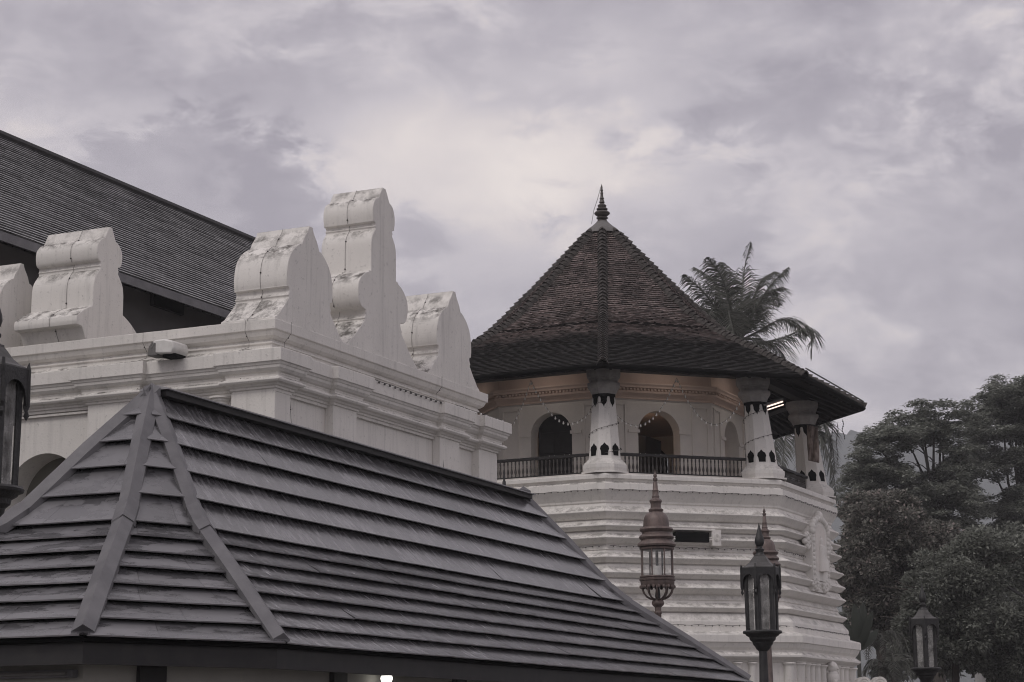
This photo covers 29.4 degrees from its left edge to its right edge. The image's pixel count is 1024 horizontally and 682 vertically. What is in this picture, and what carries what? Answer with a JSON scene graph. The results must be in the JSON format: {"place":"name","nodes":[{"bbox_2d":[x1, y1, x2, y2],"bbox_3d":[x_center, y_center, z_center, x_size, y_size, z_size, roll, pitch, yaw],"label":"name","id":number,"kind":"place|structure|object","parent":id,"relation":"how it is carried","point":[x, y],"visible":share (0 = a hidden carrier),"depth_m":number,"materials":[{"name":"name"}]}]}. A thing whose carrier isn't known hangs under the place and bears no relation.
{"place":"outdoors","nodes":[
{"label":"outdoors","id":0,"kind":"place"},
{"bbox_2d":[0,130,255,332],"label":"tiled hall","id":1,"kind":"structure","parent":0,"point":[176,269],"depth_m":48.21,"materials":[{"name":"grey tile"}]},
{"bbox_2d":[0,188,511,510],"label":"parapet building","id":2,"kind":"structure","parent":0,"point":[89,375],"depth_m":34.85,"materials":[{"name":"white paint"}]},
{"bbox_2d":[49,230,82,341],"bbox_3d":[-8.005,-1.022,35.051,0.029,2.223,0.866,-6,-13,24],"label":"string light","id":3,"kind":"object","parent":2,"relation":"attached to","point":[67,284],"visible":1,"depth_m":35.09,"materials":[{"name":"grey metal"}]},
{"bbox_2d":[147,339,187,359],"bbox_3d":[-5.805,0.174,33.294,0.546,0.311,0.650,-6,-13,24],"label":"floodlight","id":4,"kind":"object","parent":2,"relation":"attached to","point":[166,349],"visible":1,"depth_m":33.03,"materials":[{"name":"white"}]},
{"bbox_2d":[247,230,282,320],"bbox_3d":[-4.253,-1.154,33.705,0.029,1.881,1.096,-6,-13,24],"label":"string light","id":5,"kind":"object","parent":2,"relation":"attached to","point":[260,273],"visible":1,"depth_m":33.56,"materials":[{"name":"grey metal"}]},
{"bbox_2d":[332,191,356,325],"bbox_3d":[-3.201,-1.375,36.146,0.029,3.272,1.306,-6,-13,24],"label":"string light","id":6,"kind":"object","parent":2,"relation":"attached to","point":[344,269],"visible":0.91,"depth_m":36.44,"materials":[{"name":"grey metal"}]},
{"bbox_2d":[375,379,441,403],"bbox_3d":[-1.930,0.949,36.402,0.040,0.058,2.900,-6,-13,24],"label":"string light","id":7,"kind":"object","parent":2,"relation":"attached to","point":[416,394],"visible":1,"depth_m":36.48,"materials":[{"name":"black plastic"}]},
{"bbox_2d":[457,405,503,421],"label":"string light","id":8,"kind":"object","parent":2,"relation":"attached to","point":[480,413],"visible":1,"depth_m":39.03,"materials":[{"name":"black plastic"}]},
{"bbox_2d":[0,383,752,681],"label":"pavilion","id":9,"kind":"structure","parent":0,"point":[151,532],"depth_m":21.90,"materials":[{"name":"wood"}]},
{"bbox_2d":[0,669,77,678],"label":"tube fitting","id":10,"kind":"object","parent":9,"relation":"attached to","point":[42,674],"visible":1,"depth_m":17.94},
{"bbox_2d":[380,675,391,681],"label":"eave lamp","id":11,"kind":"object","parent":9,"relation":"attached to","point":[384,678],"visible":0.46,"depth_m":21.55,"materials":[{"name":"white"}]},
{"bbox_2d":[0,0,1023,440],"label":"sky","id":12,"kind":"structure","parent":0,"point":[871,151],"materials":[{"name":"grey"}]},
{"bbox_2d":[469,184,866,681],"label":"octagonal tower","id":13,"kind":"structure","parent":0,"point":[616,321],"depth_m":55.94,"materials":[{"name":"paint"}]},
{"bbox_2d":[512,381,530,424],"bbox_3d":[0.145,1.909,55.383,1.059,1.486,0.038,-11,-15,41],"label":"festoon","id":14,"kind":"object","parent":13,"relation":"hanging from","point":[522,404],"visible":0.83,"depth_m":55.25,"materials":[{"name":"white plastic"}]},
{"bbox_2d":[539,415,571,474],"bbox_3d":[1.336,3.244,57.201,1.180,2.180,0.070,-6,-13,25],"label":"door","id":15,"kind":"structure","parent":13,"relation":"in","point":[555,438],"depth_m":57.27,"materials":[{"name":"black wood"}]},
{"bbox_2d":[531,381,589,424],"bbox_3d":[1.364,1.722,54.857,1.713,1.350,0.055,-3,-12,13],"label":"festoon","id":16,"kind":"object","parent":13,"relation":"hanging from","point":[559,420],"visible":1,"depth_m":54.81,"materials":[{"name":"grey metal"}]},
{"bbox_2d":[538,489,597,493],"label":"string light","id":17,"kind":"object","parent":13,"relation":"attached to","point":[567,491],"visible":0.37,"depth_m":53.59,"materials":[{"name":"black plastic"}]},
{"bbox_2d":[589,401,621,452],"bbox_3d":[2.601,2.451,54.369,0.946,1.517,0.882,-10,-15,39],"label":"string light","id":18,"kind":"object","parent":13,"relation":"attached to","point":[604,426],"visible":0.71,"depth_m":54.14,"materials":[{"name":"black plastic"}]},
{"bbox_2d":[617,378,676,427],"bbox_3d":[3.784,1.722,54.856,1.806,1.467,0.055,2,-12,-13],"label":"festoon","id":19,"kind":"object","parent":13,"relation":"hanging from","point":[656,413],"visible":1,"depth_m":54.78,"materials":[{"name":"grey metal"}]},
{"bbox_2d":[661,450,667,472],"bbox_3d":[4.514,4.534,63.661,1.180,2.180,0.050,-6,-13,25],"label":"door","id":20,"kind":"structure","parent":13,"relation":"in","point":[662,452],"depth_m":63.52,"materials":[{"name":"brown wood"}]},
{"bbox_2d":[609,488,777,495],"bbox_3d":[5.096,4.197,54.069,5.188,0.064,0.035,4,-12,-19],"label":"string light","id":21,"kind":"object","parent":13,"relation":"attached to","point":[692,492],"visible":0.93,"depth_m":54.10,"materials":[{"name":"black plastic"}]},
{"bbox_2d":[610,545,778,550],"bbox_3d":[5.069,5.724,53.873,5.093,0.064,0.035,4,-12,-19],"label":"string light","id":22,"kind":"object","parent":13,"relation":"attached to","point":[692,548],"visible":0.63,"depth_m":53.93,"materials":[{"name":"black plastic"}]},
{"bbox_2d":[673,528,720,546],"bbox_3d":[5.047,5.412,53.878,1.460,0.465,0.319,4,-12,-19],"label":"slit window","id":23,"kind":"structure","parent":13,"relation":"in","point":[698,537],"depth_m":53.80,"materials":[{"name":"paint"}]},
{"bbox_2d":[677,379,739,426],"bbox_3d":[5.572,1.737,55.206,1.855,1.387,0.046,1,-12,-9],"label":"festoon","id":24,"kind":"object","parent":13,"relation":"hanging from","point":[733,413],"visible":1,"depth_m":55.12,"materials":[{"name":"white plastic"}]},
{"bbox_2d":[672,624,786,626],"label":"string light","id":25,"kind":"object","parent":13,"relation":"attached to","point":[719,625],"visible":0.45,"depth_m":53.27,"materials":[{"name":"black plastic"}]},
{"bbox_2d":[743,409,777,460],"bbox_3d":[7.104,2.734,55.936,0.958,1.517,0.877,0,-12,0],"label":"string light","id":26,"kind":"object","parent":13,"relation":"attached to","point":[759,437],"visible":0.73,"depth_m":55.74,"materials":[{"name":"black plastic"}]},
{"bbox_2d":[763,398,783,409],"bbox_3d":[7.520,1.836,56.307,0.080,0.520,0.999,-11,-16,43],"label":"fluorescent tube","id":27,"kind":"object","parent":13,"relation":"attached to","point":[774,402],"visible":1,"depth_m":56.36,"materials":[{"name":"white"}]},
{"bbox_2d":[785,495,837,513],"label":"string light","id":28,"kind":"object","parent":13,"relation":"attached to","point":[813,505],"visible":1,"depth_m":57.42,"materials":[{"name":"black plastic"}]},
{"bbox_2d":[805,424,818,462],"bbox_3d":[9.120,3.094,59.151,0.419,1.205,0.155,0,-12,0],"label":"banner","id":29,"kind":"object","parent":13,"relation":"hanging from","point":[812,443],"visible":1,"depth_m":59.13,"materials":[{"name":"fabric"}]},
{"bbox_2d":[796,626,848,634],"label":"string light","id":30,"kind":"object","parent":13,"relation":"attached to","point":[822,630],"visible":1,"depth_m":56.33,"materials":[{"name":"black plastic"}]},
{"bbox_2d":[667,430,1022,681],"bbox_3d":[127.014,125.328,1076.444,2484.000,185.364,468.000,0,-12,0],"label":"hill","id":31,"kind":"structure","parent":0,"point":[991,488],"depth_m":1057.29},
{"bbox_2d":[855,677,886,681],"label":"scroll wall","id":32,"kind":"structure","parent":0,"point":[874,679],"depth_m":56.79,"materials":[{"name":"paint"}]},
{"bbox_2d":[975,586,1023,681],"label":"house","id":33,"kind":"structure","parent":0,"point":[979,678],"depth_m":88.13,"materials":[{"name":"grey"}]},
{"label":"ground","id":34,"kind":"structure","parent":0,"visible":0},
{"bbox_2d":[0,309,30,516],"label":"black lamp post","id":35,"kind":"object","parent":34,"relation":"on","point":[15,384],"visible":1,"depth_m":9.72,"materials":[{"name":"metal"}]},
{"bbox_2d":[637,471,675,616],"bbox_3d":[2.753,5.688,36.597,0.731,6.622,0.731,0,-12,0],"label":"copper lamp post","id":36,"kind":"object","parent":34,"relation":"on","point":[656,536],"visible":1,"depth_m":36.76,"materials":[{"name":"brown metal"}]},
{"bbox_2d":[678,242,825,362],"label":"coconut palm","id":37,"kind":"object","parent":34,"relation":"on","point":[722,312],"visible":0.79,"depth_m":73.37,"materials":[{"name":"green plant"}]},
{"bbox_2d":[740,524,781,681],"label":"black lamp post","id":38,"kind":"object","parent":34,"relation":"on","point":[761,635],"visible":1,"depth_m":18.59,"materials":[{"name":"metal"}]},
{"bbox_2d":[753,509,780,681],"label":"copper lamp post","id":39,"kind":"object","parent":34,"relation":"on","point":[770,552],"visible":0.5,"depth_m":47.19,"materials":[{"name":"brown metal"}]},
{"bbox_2d":[773,421,842,504],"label":"coconut palm","id":40,"kind":"object","parent":34,"relation":"on","point":[824,436],"visible":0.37,"depth_m":70.07,"materials":[{"name":"green plant"}]},
{"bbox_2d":[846,602,878,677],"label":"banana plant","id":41,"kind":"object","parent":34,"relation":"on","point":[859,628],"visible":0.86,"depth_m":73.24,"materials":[{"name":"green plant"}]},
{"bbox_2d":[856,630,910,676],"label":"garden palm","id":42,"kind":"object","parent":34,"relation":"on","point":[880,640],"visible":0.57,"depth_m":74.91,"materials":[{"name":"green plant"}]},
{"bbox_2d":[861,652,921,681],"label":"garden palm","id":43,"kind":"object","parent":34,"relation":"on","point":[891,669],"visible":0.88,"depth_m":68.84,"materials":[{"name":"green plant"}]},
{"bbox_2d":[833,488,964,677],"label":"broadleaf tree","id":44,"kind":"object","parent":34,"relation":"on","point":[887,533],"visible":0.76,"depth_m":89.78,"materials":[{"name":"green plant"}]},
{"bbox_2d":[838,564,974,681],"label":"broadleaf tree","id":45,"kind":"object","parent":34,"relation":"on","point":[845,613],"depth_m":137.29,"materials":[{"name":"green plant"}]},
{"bbox_2d":[835,398,997,681],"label":"rain tree","id":46,"kind":"object","parent":34,"relation":"on","point":[949,489],"visible":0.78,"depth_m":120.58,"materials":[{"name":"green plant"}]},
{"bbox_2d":[909,584,940,681],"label":"black lamp post","id":47,"kind":"object","parent":34,"relation":"on","point":[923,618],"visible":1,"depth_m":24.63,"materials":[{"name":"metal"}]},
{"bbox_2d":[879,526,1023,681],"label":"broadleaf tree","id":48,"kind":"object","parent":34,"relation":"on","point":[963,580],"visible":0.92,"depth_m":81.74,"materials":[{"name":"green plant"}]},
{"bbox_2d":[953,373,1023,534],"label":"rain tree","id":49,"kind":"object","parent":34,"relation":"on","point":[1005,417],"visible":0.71,"depth_m":126.47,"materials":[{"name":"green plant"}]},
{"bbox_2d":[960,520,1023,601],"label":"broadleaf tree","id":50,"kind":"object","parent":34,"relation":"on","point":[1015,537],"visible":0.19,"depth_m":101.80,"materials":[{"name":"green plant"}]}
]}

